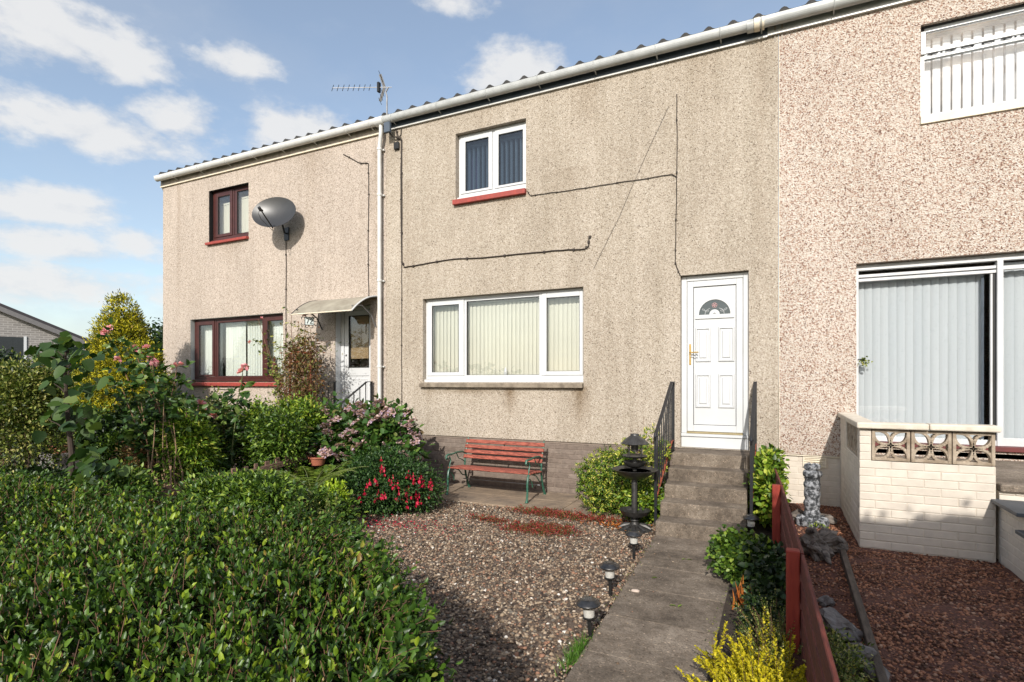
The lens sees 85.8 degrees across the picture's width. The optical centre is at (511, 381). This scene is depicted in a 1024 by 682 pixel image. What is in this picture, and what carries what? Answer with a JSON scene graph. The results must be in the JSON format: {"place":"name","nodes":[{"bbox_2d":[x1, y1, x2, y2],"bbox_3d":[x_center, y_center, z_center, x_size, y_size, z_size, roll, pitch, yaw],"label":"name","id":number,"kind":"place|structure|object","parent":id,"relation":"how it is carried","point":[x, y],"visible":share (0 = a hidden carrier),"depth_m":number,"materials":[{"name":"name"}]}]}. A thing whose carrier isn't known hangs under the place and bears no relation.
{"place":"outdoors","nodes":[
{"label":"outdoors","id":0,"kind":"place"},
{"bbox_2d":[159,464,617,681],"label":"flower bed","id":1,"kind":"object","parent":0,"point":[601,618],"visible":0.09,"depth_m":3.71,"materials":[{"name":"plant"}]},
{"bbox_2d":[0,459,67,488],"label":"shrub","id":2,"kind":"object","parent":1,"relation":"on","point":[60,473],"visible":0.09,"depth_m":6.46,"materials":[{"name":"green plant"}]},
{"bbox_2d":[16,360,67,456],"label":"shrub","id":3,"kind":"object","parent":1,"relation":"on","point":[43,427],"visible":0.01,"depth_m":11.06,"materials":[{"name":"green plant"}]},
{"bbox_2d":[0,345,84,474],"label":"shrub","id":4,"kind":"object","parent":1,"relation":"on","point":[22,398],"visible":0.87,"depth_m":6.45,"materials":[{"name":"green plant"}]},
{"bbox_2d":[38,430,81,474],"bbox_3d":[-6.731,1.201,8.195,0.638,1.118,0.646,0,0,-33],"label":"plant pot","id":5,"kind":"object","parent":1,"relation":"on","point":[64,461],"visible":0.13,"depth_m":8.06,"materials":[{"name":"ceramic"}]},
{"bbox_2d":[17,331,153,490],"bbox_3d":[-4.658,0.484,5.890,3.078,2.073,0.616,0,0,35],"label":"leaved plant","id":6,"kind":"object","parent":1,"relation":"on","point":[67,418],"visible":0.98,"depth_m":5.80,"materials":[{"name":"green plant"}]},
{"bbox_2d":[65,396,115,461],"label":"shrub","id":7,"kind":"object","parent":1,"relation":"on","point":[101,409],"visible":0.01,"depth_m":8.63,"materials":[{"name":"green plant"}]},
{"bbox_2d":[72,409,126,470],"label":"ground shrub","id":8,"kind":"object","parent":1,"relation":"on","point":[82,440],"visible":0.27,"depth_m":8.23,"materials":[{"name":"green plant"}]},
{"bbox_2d":[52,458,168,511],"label":"ground shrub","id":9,"kind":"object","parent":1,"relation":"on","point":[121,481],"visible":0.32,"depth_m":5.80,"materials":[{"name":"green plant"}]},
{"bbox_2d":[90,423,141,468],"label":"shrub","id":10,"kind":"object","parent":1,"relation":"on","point":[110,449],"visible":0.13,"depth_m":8.06,"materials":[{"name":"green plant"}]},
{"bbox_2d":[91,392,144,456],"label":"shrub","id":11,"kind":"object","parent":1,"relation":"on","point":[117,412],"visible":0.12,"depth_m":8.56,"materials":[{"name":"green plant"}]},
{"bbox_2d":[67,288,181,413],"bbox_3d":[-7.639,-0.017,10.990,2.806,3.638,2.150,0,0,0],"label":"conifer","id":12,"kind":"object","parent":1,"relation":"on","point":[129,325],"visible":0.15,"depth_m":10.65,"materials":[{"name":"plant"}]},
{"bbox_2d":[107,429,165,511],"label":"shrub","id":13,"kind":"object","parent":1,"relation":"on","point":[127,449],"visible":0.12,"depth_m":7.26,"materials":[{"name":"green plant"}]},
{"bbox_2d":[96,317,208,505],"bbox_3d":[-4.991,0.439,7.379,2.460,2.695,0.821,0,0,26],"label":"rose bush","id":14,"kind":"object","parent":1,"relation":"on","point":[136,430],"visible":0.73,"depth_m":7.13,"materials":[{"name":"green plant"}]},
{"bbox_2d":[121,381,199,445],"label":"shrub","id":15,"kind":"object","parent":1,"relation":"on","point":[133,410],"depth_m":8.29,"materials":[{"name":"green plant"}]},
{"bbox_2d":[141,399,182,509],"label":"bare stems","id":16,"kind":"object","parent":1,"relation":"on","point":[169,467],"visible":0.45,"depth_m":6.83,"materials":[{"name":"brown plant"}]},
{"bbox_2d":[152,407,229,496],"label":"shrub","id":17,"kind":"object","parent":1,"relation":"on","point":[187,442],"visible":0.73,"depth_m":6.92,"materials":[{"name":"green plant"}]},
{"bbox_2d":[108,453,308,520],"bbox_3d":[-3.512,1.387,6.724,0.048,0.746,2.655,0,0,26],"label":"shrub","id":18,"kind":"object","parent":1,"relation":"on","point":[268,465],"visible":0.14,"depth_m":7.30,"materials":[{"name":"green plant"}]},
{"bbox_2d":[194,385,245,474],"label":"shrub","id":19,"kind":"object","parent":1,"relation":"on","point":[223,426],"visible":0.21,"depth_m":8.28,"materials":[{"name":"green plant"}]},
{"bbox_2d":[190,363,256,473],"bbox_3d":[-4.109,0.762,7.726,1.254,2.025,0.646,0,0,26],"label":"rose bush","id":20,"kind":"object","parent":1,"relation":"on","point":[214,414],"visible":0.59,"depth_m":7.62,"materials":[{"name":"green plant"}]},
{"bbox_2d":[0,466,463,681],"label":"hedge","id":21,"kind":"object","parent":1,"relation":"on","point":[90,591],"visible":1,"depth_m":2.29,"materials":[{"name":"green plant"}]},
{"bbox_2d":[222,395,274,471],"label":"shrub","id":22,"kind":"object","parent":1,"relation":"on","point":[250,414],"visible":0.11,"depth_m":8.33,"materials":[{"name":"green plant"}]},
{"bbox_2d":[174,484,341,555],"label":"herbaceous plants","id":23,"kind":"object","parent":1,"relation":"on","point":[326,505],"visible":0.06,"depth_m":5.95,"materials":[{"name":"green plant"}]},
{"bbox_2d":[233,397,318,483],"bbox_3d":[-3.242,0.999,7.799,1.152,1.569,1.051,0,0,26],"label":"shrub","id":24,"kind":"object","parent":1,"relation":"on","point":[276,435],"visible":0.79,"depth_m":7.57,"materials":[{"name":"green plant"}]},
{"bbox_2d":[248,307,319,407],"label":"climbing rose","id":25,"kind":"object","parent":1,"relation":"on","point":[277,381],"visible":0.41,"depth_m":10.26,"materials":[{"name":"green plant"}]},
{"bbox_2d":[265,391,332,481],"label":"shrub","id":26,"kind":"object","parent":1,"relation":"on","point":[307,408],"visible":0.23,"depth_m":8.30,"materials":[{"name":"green plant"}]},
{"bbox_2d":[289,351,311,400],"bbox_3d":[-3.674,0.612,10.023,0.531,2.296,0.486,0,0,26],"label":"trellis","id":27,"kind":"object","parent":1,"relation":"on","point":[309,373],"visible":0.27,"depth_m":9.74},
{"bbox_2d":[307,455,327,465],"bbox_3d":[-2.789,1.140,7.902,0.276,0.120,0.273,0,0,26],"label":"plant pot","id":28,"kind":"object","parent":1,"relation":"on","point":[315,461],"visible":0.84,"depth_m":7.81,"materials":[{"name":"ceramic"}]},
{"bbox_2d":[554,628,594,675],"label":"grass tuft","id":29,"kind":"object","parent":1,"relation":"on","point":[576,653],"visible":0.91,"depth_m":3.49,"materials":[{"name":"green plant"}]},
{"bbox_2d":[576,596,600,637],"bbox_3d":[0.525,1.617,3.743,0.168,0.287,0.168,-3,0,9],"label":"solar light","id":30,"kind":"object","parent":1,"relation":"on","point":[588,605],"visible":0.95,"depth_m":3.71,"materials":[{"name":"black plastic"}]},
{"bbox_2d":[571,423,671,514],"bbox_3d":[1.446,1.160,7.298,1.304,1.250,1.092,0,0,26],"label":"variegated shrub","id":31,"kind":"object","parent":1,"relation":"on","point":[599,489],"visible":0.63,"depth_m":7.15,"materials":[{"name":"green plant"}]},
{"bbox_2d":[615,477,663,525],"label":"green plant","id":32,"kind":"object","parent":1,"relation":"on","point":[646,500],"visible":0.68,"depth_m":6.74,"materials":[{"name":"green plant"}]},
{"bbox_2d":[1,382,778,466],"bbox_3d":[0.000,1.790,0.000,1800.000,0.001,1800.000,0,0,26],"label":"ground","id":33,"kind":"structure","parent":0,"point":[778,432],"depth_m":17.04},
{"bbox_2d":[0,345,28,465],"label":"shrub","id":34,"kind":"object","parent":33,"relation":"on","point":[2,354],"visible":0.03,"depth_m":11.21,"materials":[{"name":"green plant"}]},
{"bbox_2d":[0,303,90,367],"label":"bungalow","id":35,"kind":"object","parent":33,"relation":"on","point":[22,332],"visible":0.19,"depth_m":29.40,"materials":[{"name":"brick"}]},
{"bbox_2d":[0,336,26,363],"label":"window","id":36,"kind":"structure","parent":35,"relation":"in","point":[19,344],"depth_m":29.23,"materials":[{"name":"plastic"}]},
{"bbox_2d":[31,341,76,366],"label":"shrub","id":37,"kind":"object","parent":33,"relation":"on","point":[68,356],"visible":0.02,"depth_m":17.09,"materials":[{"name":"green plant"}]},
{"bbox_2d":[145,317,162,349],"bbox_3d":[-22.289,-1.403,37.367,7.994,6.428,7.905,0,0,26],"label":"tree","id":38,"kind":"object","parent":33,"relation":"on","point":[154,332],"visible":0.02,"depth_m":34.95,"materials":[{"name":"green plant"}]},
{"bbox_2d":[154,325,162,359],"bbox_3d":[-17.936,-0.848,32.022,6.547,5.431,6.361,0,0,-43],"label":"tree","id":39,"kind":"object","parent":33,"relation":"on","point":[160,338],"visible":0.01,"depth_m":30.66,"materials":[{"name":"green plant"}]},
{"bbox_2d":[154,115,385,460],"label":"house","id":40,"kind":"structure","parent":33,"relation":"on","point":[226,281],"depth_m":11.22,"materials":[{"name":"paint"}]},
{"bbox_2d":[205,182,248,245],"bbox_3d":[-6.054,-3.573,11.935,1.310,1.195,0.361,0,0,26],"label":"window","id":41,"kind":"structure","parent":40,"relation":"in","point":[223,218],"depth_m":12.00,"materials":[{"name":"wood"}]},
{"bbox_2d":[187,313,282,385],"bbox_3d":[-5.888,-0.637,11.849,2.945,1.484,0.350,0,0,26],"label":"window","id":42,"kind":"structure","parent":40,"relation":"in","point":[235,332],"depth_m":12.04,"materials":[{"name":"wood"}]},
{"bbox_2d":[252,197,295,240],"bbox_3d":[-4.595,-3.202,10.622,0.737,0.764,0.701,0,0,-39],"label":"satellite dish","id":43,"kind":"object","parent":40,"relation":"attached to","point":[272,212],"visible":1,"depth_m":10.70,"materials":[{"name":"grey metal"}]},
{"bbox_2d":[285,254,286,369],"bbox_3d":[-4.538,-1.160,11.067,0.034,3.469,0.024,0,0,26],"label":"cable","id":44,"kind":"object","parent":40,"relation":"attached to","point":[285,301],"visible":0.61,"depth_m":11.06,"materials":[{"name":"plastic"}]},
{"bbox_2d":[301,313,318,327],"bbox_3d":[-3.671,-1.126,10.022,0.308,0.329,0.022,0,0,-20],"label":"house number","id":45,"kind":"object","parent":40,"relation":"attached to","point":[309,321],"visible":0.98,"depth_m":10.02,"materials":[{"name":"metal"}]},
{"bbox_2d":[291,295,376,329],"bbox_3d":[-3.223,-1.269,10.037,1.448,0.570,0.732,0,0,26],"label":"door canopy","id":46,"kind":"object","parent":40,"relation":"attached to","point":[329,306],"visible":0.95,"depth_m":9.86,"materials":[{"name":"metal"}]},
{"bbox_2d":[336,305,369,411],"bbox_3d":[-2.885,-0.263,10.554,0.852,2.325,0.468,0,0,26],"label":"door","id":47,"kind":"structure","parent":40,"relation":"in","point":[349,378],"depth_m":10.56,"materials":[{"name":"plastic"}]},
{"bbox_2d":[343,154,369,295],"bbox_3d":[-2.906,-2.920,10.279,0.629,2.745,0.023,0,0,26],"label":"cable","id":48,"kind":"object","parent":40,"relation":"attached to","point":[368,215],"visible":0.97,"depth_m":10.15,"materials":[{"name":"plastic"}]},
{"bbox_2d":[381,12,777,509],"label":"house","id":49,"kind":"structure","parent":33,"relation":"on","point":[570,358],"depth_m":8.31,"materials":[{"name":"paint"}]},
{"bbox_2d":[332,70,391,133],"bbox_3d":[-2.660,-4.933,9.819,1.051,1.067,0.248,0,0,3],"label":"tv aerial","id":50,"kind":"object","parent":49,"relation":"attached to","point":[387,127],"visible":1,"depth_m":9.78,"materials":[{"name":"grey metal"}]},
{"bbox_2d":[389,128,401,149],"bbox_3d":[-2.093,-4.320,9.846,0.274,0.361,0.092,0,0,0],"label":"cable junction","id":51,"kind":"object","parent":49,"relation":"attached to","point":[396,145],"visible":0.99,"depth_m":9.82,"materials":[{"name":"black plastic"}]},
{"bbox_2d":[400,158,402,404],"bbox_3d":[-1.974,-1.740,9.829,0.046,5.201,0.022,0,0,26],"label":"cable","id":52,"kind":"object","parent":49,"relation":"attached to","point":[401,296],"visible":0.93,"depth_m":9.82,"materials":[{"name":"plastic"}]},
{"bbox_2d":[452,121,525,205],"bbox_3d":[-0.305,-3.583,9.211,1.343,1.215,0.460,0,0,26],"label":"window","id":53,"kind":"structure","parent":49,"relation":"in","point":[493,190],"depth_m":9.17,"materials":[{"name":"plastic"}]},
{"bbox_2d":[395,129,590,267],"bbox_3d":[-0.447,-3.257,9.089,3.654,2.538,0.026,0,0,26],"label":"cable","id":54,"kind":"object","parent":49,"relation":"attached to","point":[504,255],"visible":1,"depth_m":9.37,"materials":[{"name":"plastic"}]},
{"bbox_2d":[419,288,583,387],"bbox_3d":[-0.210,-0.665,9.090,2.970,1.540,0.335,0,0,26],"label":"window","id":55,"kind":"structure","parent":49,"relation":"in","point":[537,336],"depth_m":9.15,"materials":[{"name":"plastic"}]},
{"bbox_2d":[527,174,676,195],"bbox_3d":[1.277,-2.948,8.258,2.317,0.155,0.020,0,0,26],"label":"cable","id":56,"kind":"object","parent":49,"relation":"attached to","point":[600,185],"visible":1,"depth_m":8.24,"materials":[{"name":"plastic"}]},
{"bbox_2d":[674,94,680,275],"bbox_3d":[2.329,-2.757,7.749,0.084,2.558,0.022,0,0,26],"label":"cable","id":57,"kind":"object","parent":49,"relation":"attached to","point":[676,188],"visible":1,"depth_m":7.75,"materials":[{"name":"plastic"}]},
{"bbox_2d":[681,272,748,449],"bbox_3d":[2.805,-0.273,7.637,0.878,2.403,0.147,0,0,26],"label":"door","id":58,"kind":"structure","parent":49,"relation":"in","point":[715,308],"depth_m":7.63,"materials":[{"name":"plastic"}]},
{"bbox_2d":[655,448,749,540],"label":"front steps","id":59,"kind":"structure","parent":33,"relation":"on","point":[706,493],"depth_m":6.51,"materials":[{"name":"concrete"}]},
{"bbox_2d":[653,381,674,522],"bbox_3d":[1.983,0.853,7.147,0.042,1.694,1.324,0,0,26],"label":"handrail","id":60,"kind":"object","parent":59,"relation":"attached to","point":[671,390],"visible":0.94,"depth_m":7.04,"materials":[{"name":"metal"}]},
{"bbox_2d":[749,382,756,513],"bbox_3d":[2.931,0.853,6.689,0.042,1.694,1.324,0,0,26],"label":"handrail","id":61,"kind":"object","parent":59,"relation":"attached to","point":[753,436],"visible":0.94,"depth_m":6.47,"materials":[{"name":"metal"}]},
{"bbox_2d":[706,521,785,681],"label":"border bed","id":62,"kind":"object","parent":33,"relation":"on","point":[729,613],"visible":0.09,"depth_m":3.97,"materials":[{"name":"soil"}]},
{"bbox_2d":[675,606,806,681],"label":"yellow shrub","id":63,"kind":"object","parent":62,"relation":"on","point":[747,669],"visible":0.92,"depth_m":2.93,"materials":[{"name":"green plant"}]},
{"bbox_2d":[731,578,754,609],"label":"orange stalks","id":64,"kind":"object","parent":62,"relation":"on","point":[740,591],"visible":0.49,"depth_m":4.18,"materials":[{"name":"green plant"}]},
{"bbox_2d":[704,524,785,583],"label":"border plant","id":65,"kind":"object","parent":62,"relation":"on","point":[724,550],"visible":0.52,"depth_m":4.75,"materials":[{"name":"green plant"}]},
{"bbox_2d":[743,514,759,529],"bbox_3d":[2.550,1.567,5.876,0.168,0.287,0.168,0,0,-3],"label":"solar light","id":66,"kind":"object","parent":62,"relation":"on","point":[751,519],"visible":0.93,"depth_m":5.84,"materials":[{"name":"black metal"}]},
{"bbox_2d":[707,586,802,681],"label":"yellow shrub","id":67,"kind":"object","parent":62,"relation":"on","point":[781,629],"visible":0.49,"depth_m":3.32,"materials":[{"name":"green plant"}]},
{"bbox_2d":[732,535,785,617],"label":"border plant","id":68,"kind":"object","parent":62,"relation":"on","point":[773,568],"visible":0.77,"depth_m":4.29,"materials":[{"name":"green plant"}]},
{"bbox_2d":[733,580,785,647],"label":"border plant","id":69,"kind":"object","parent":62,"relation":"on","point":[751,601],"visible":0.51,"depth_m":3.73,"materials":[{"name":"green plant"}]},
{"bbox_2d":[742,443,791,527],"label":"shrub","id":70,"kind":"object","parent":62,"relation":"on","point":[768,460],"visible":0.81,"depth_m":6.31,"materials":[{"name":"green plant"}]},
{"bbox_2d":[772,468,839,681],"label":"boundary fence","id":71,"kind":"object","parent":33,"relation":"on","point":[803,610],"visible":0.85,"depth_m":3.18,"materials":[{"name":"brown wood"}]},
{"bbox_2d":[788,503,1023,681],"bbox_3d":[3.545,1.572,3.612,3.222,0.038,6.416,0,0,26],"label":"red gravel","id":72,"kind":"structure","parent":33,"relation":"on","point":[889,643],"depth_m":3.80,"materials":[{"name":"brown gravel"}]},
{"bbox_2d":[791,509,803,519],"bbox_3d":[3.269,1.542,6.261,0.234,0.163,0.210,0,0,26],"label":"stone","id":73,"kind":"object","parent":72,"relation":"on","point":[796,512],"visible":0.35,"depth_m":6.22,"materials":[{"name":"stone"}]},
{"bbox_2d":[795,462,829,528],"bbox_3d":[3.269,1.243,6.001,0.332,0.710,0.342,0,0,26],"label":"garden ornament","id":74,"kind":"object","parent":72,"relation":"on","point":[812,474],"visible":0.93,"depth_m":5.93,"materials":[{"name":"grey stone"}]},
{"bbox_2d":[808,521,831,529],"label":"rockery plant","id":75,"kind":"object","parent":72,"relation":"on","point":[818,524],"visible":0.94,"depth_m":5.79,"materials":[{"name":"green plant"}]},
{"bbox_2d":[799,527,848,564],"bbox_3d":[2.810,1.486,5.014,0.580,0.314,0.409,0,0,-38],"label":"driftwood","id":76,"kind":"object","parent":72,"relation":"on","point":[826,544],"visible":0.94,"depth_m":4.96,"materials":[{"name":"wood"}]},
{"bbox_2d":[817,595,835,606],"bbox_3d":[2.206,1.550,3.873,0.112,0.086,0.115,0,0,-26],"label":"stone","id":77,"kind":"object","parent":72,"relation":"on","point":[825,600],"visible":0.97,"depth_m":3.84,"materials":[{"name":"stone"}]},
{"bbox_2d":[821,513,837,524],"bbox_3d":[3.473,1.536,6.109,0.230,0.128,0.226,0,0,26],"label":"stone","id":78,"kind":"object","parent":72,"relation":"on","point":[832,520],"visible":0.4,"depth_m":6.02,"materials":[{"name":"stone"}]},
{"bbox_2d":[802,622,877,681],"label":"rockery plant","id":79,"kind":"object","parent":72,"relation":"on","point":[838,650],"visible":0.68,"depth_m":2.85,"materials":[{"name":"green plant"}]},
{"bbox_2d":[820,607,863,642],"bbox_3d":[1.998,1.517,3.412,0.248,0.185,0.278,0,0,-40],"label":"rock","id":80,"kind":"object","parent":72,"relation":"on","point":[834,618],"visible":0.54,"depth_m":3.35,"materials":[{"name":"stone"}]},
{"bbox_2d":[834,642,891,681],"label":"rock","id":81,"kind":"object","parent":72,"relation":"on","point":[870,651],"visible":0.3,"depth_m":2.97,"materials":[{"name":"stone"}]},
{"bbox_2d":[840,549,888,681],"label":"timber edging","id":82,"kind":"object","parent":72,"relation":"on","point":[868,637],"visible":0.78,"depth_m":3.55,"materials":[{"name":"grey wood"}]},
{"bbox_2d":[837,412,1000,562],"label":"brick wall","id":83,"kind":"structure","parent":72,"relation":"on","point":[925,505],"depth_m":5.02,"materials":[{"name":"white brick"}]},
{"bbox_2d":[875,454,1023,580],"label":"entrance steps","id":84,"kind":"structure","parent":72,"relation":"on","point":[1008,501],"depth_m":4.71,"materials":[{"name":"concrete"}]},
{"bbox_2d":[0,0,821,381],"label":"sky","id":85,"kind":"structure","parent":0,"point":[99,99],"materials":[{"name":"blue"}]},
{"bbox_2d":[214,494,654,681],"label":"gravel bed","id":86,"kind":"object","parent":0,"point":[571,624],"visible":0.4,"depth_m":4.67,"materials":[{"name":"grey gravel"}]},
{"bbox_2d":[161,463,306,530],"bbox_3d":[-2.756,1.304,5.636,1.474,0.964,1.132,0,0,26],"label":"ground shrub","id":87,"kind":"object","parent":86,"relation":"on","point":[270,485],"visible":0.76,"depth_m":5.43,"materials":[{"name":"green plant"}]},
{"bbox_2d":[245,460,368,492],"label":"fern","id":88,"kind":"object","parent":86,"relation":"on","point":[330,475],"visible":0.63,"depth_m":7.25,"materials":[{"name":"green plant"}]},
{"bbox_2d":[287,478,368,529],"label":"ground shrub","id":89,"kind":"object","parent":86,"relation":"on","point":[351,513],"visible":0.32,"depth_m":6.39,"materials":[{"name":"green plant"}]},
{"bbox_2d":[320,477,350,507],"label":"shrub","id":90,"kind":"object","parent":86,"relation":"on","point":[336,485],"visible":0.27,"depth_m":6.76,"materials":[{"name":"green plant"}]},
{"bbox_2d":[301,391,434,503],"bbox_3d":[-2.272,0.979,8.475,2.494,1.646,1.768,0,0,26],"label":"hydrangea","id":91,"kind":"object","parent":86,"relation":"on","point":[350,429],"visible":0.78,"depth_m":8.03,"materials":[{"name":"pink plant"}]},
{"bbox_2d":[338,442,449,520],"bbox_3d":[-1.644,1.300,7.437,1.519,0.970,1.297,0,0,26],"label":"fuchsia","id":92,"kind":"object","parent":86,"relation":"on","point":[400,482],"visible":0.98,"depth_m":7.18,"materials":[{"name":"green plant"}]},
{"bbox_2d":[364,512,462,536],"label":"fallen petals","id":93,"kind":"object","parent":86,"relation":"on","point":[398,523],"visible":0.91,"depth_m":6.70,"materials":[{"name":"plant"}]},
{"bbox_2d":[465,504,629,537],"bbox_3d":[0.411,1.719,6.792,2.017,0.108,1.332,0,0,26],"label":"sedum","id":94,"kind":"object","parent":86,"relation":"on","point":[545,511],"visible":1,"depth_m":6.83,"materials":[{"name":"red plant"}]},
{"bbox_2d":[599,560,619,595],"bbox_3d":[0.799,1.617,4.497,0.168,0.287,0.168,-2,1,-26],"label":"solar light","id":95,"kind":"object","parent":86,"relation":"on","point":[609,567],"visible":1,"depth_m":4.46,"materials":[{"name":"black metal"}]},
{"bbox_2d":[580,518,654,532],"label":"fallen leaf litter","id":96,"kind":"object","parent":86,"relation":"on","point":[617,524],"visible":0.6,"depth_m":6.67,"materials":[{"name":"plant"}]},
{"bbox_2d":[625,530,642,558],"bbox_3d":[1.202,1.617,5.439,0.168,0.287,0.168,0,0,20],"label":"solar light","id":97,"kind":"object","parent":86,"relation":"on","point":[633,535],"visible":1,"depth_m":5.41,"materials":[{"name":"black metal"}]},
{"bbox_2d":[612,433,657,533],"bbox_3d":[1.452,1.189,6.518,0.540,1.138,0.540,0,0,26],"label":"bird table","id":98,"kind":"object","parent":86,"relation":"on","point":[634,470],"visible":0.99,"depth_m":6.47,"materials":[{"name":"black metal"}]},
{"bbox_2d":[348,481,658,523],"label":"patio","id":99,"kind":"structure","parent":0,"point":[491,496],"depth_m":8.14,"materials":[{"name":"beige concrete"}]},
{"bbox_2d":[445,437,545,503],"bbox_3d":[-0.248,1.323,8.402,1.390,0.823,0.735,0,0,26],"label":"garden bench","id":100,"kind":"object","parent":99,"relation":"on","point":[528,472],"visible":1,"depth_m":8.48,"materials":[{"name":"red wood"}]},
{"bbox_2d":[564,535,729,681],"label":"path","id":101,"kind":"structure","parent":0,"point":[659,646],"depth_m":3.97,"materials":[{"name":"concrete"}]},
{"bbox_2d":[562,537,673,681],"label":"spilled stones","id":102,"kind":"object","parent":101,"relation":"on","point":[630,603],"visible":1,"depth_m":4.20,"materials":[{"name":"gravel"}]},
{"bbox_2d":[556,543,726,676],"bbox_3d":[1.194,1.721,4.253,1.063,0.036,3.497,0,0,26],"label":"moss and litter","id":103,"kind":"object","parent":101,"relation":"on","point":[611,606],"visible":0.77,"depth_m":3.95,"materials":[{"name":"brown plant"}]},
{"bbox_2d":[754,0,1023,506],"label":"house","id":104,"kind":"structure","parent":0,"point":[901,210],"depth_m":6.71,"materials":[{"name":"beige paint"}]},
{"bbox_2d":[856,253,1023,459],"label":"window","id":105,"kind":"structure","parent":104,"relation":"in","point":[920,338],"depth_m":6.61,"materials":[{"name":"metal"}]},
{"bbox_2d":[920,4,1023,124],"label":"window","id":106,"kind":"structure","parent":104,"relation":"in","point":[978,73],"depth_m":6.48,"materials":[{"name":"plastic"}]},
{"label":"front steps","id":107,"kind":"object","parent":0,"visible":0},
{"bbox_2d":[314,381,336,405],"bbox_3d":[-3.630,0.853,9.861,0.042,1.694,1.324,0,0,26],"label":"handrail","id":108,"kind":"object","parent":107,"relation":"on","point":[334,387],"visible":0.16,"depth_m":10.36,"materials":[{"name":"metal"}]},
{"bbox_2d":[319,381,372,483],"bbox_3d":[-2.838,0.853,9.478,0.042,1.694,1.324,0,0,26],"label":"handrail","id":109,"kind":"object","parent":107,"relation":"attached to","point":[362,385],"visible":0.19,"depth_m":9.90,"materials":[{"name":"metal"}]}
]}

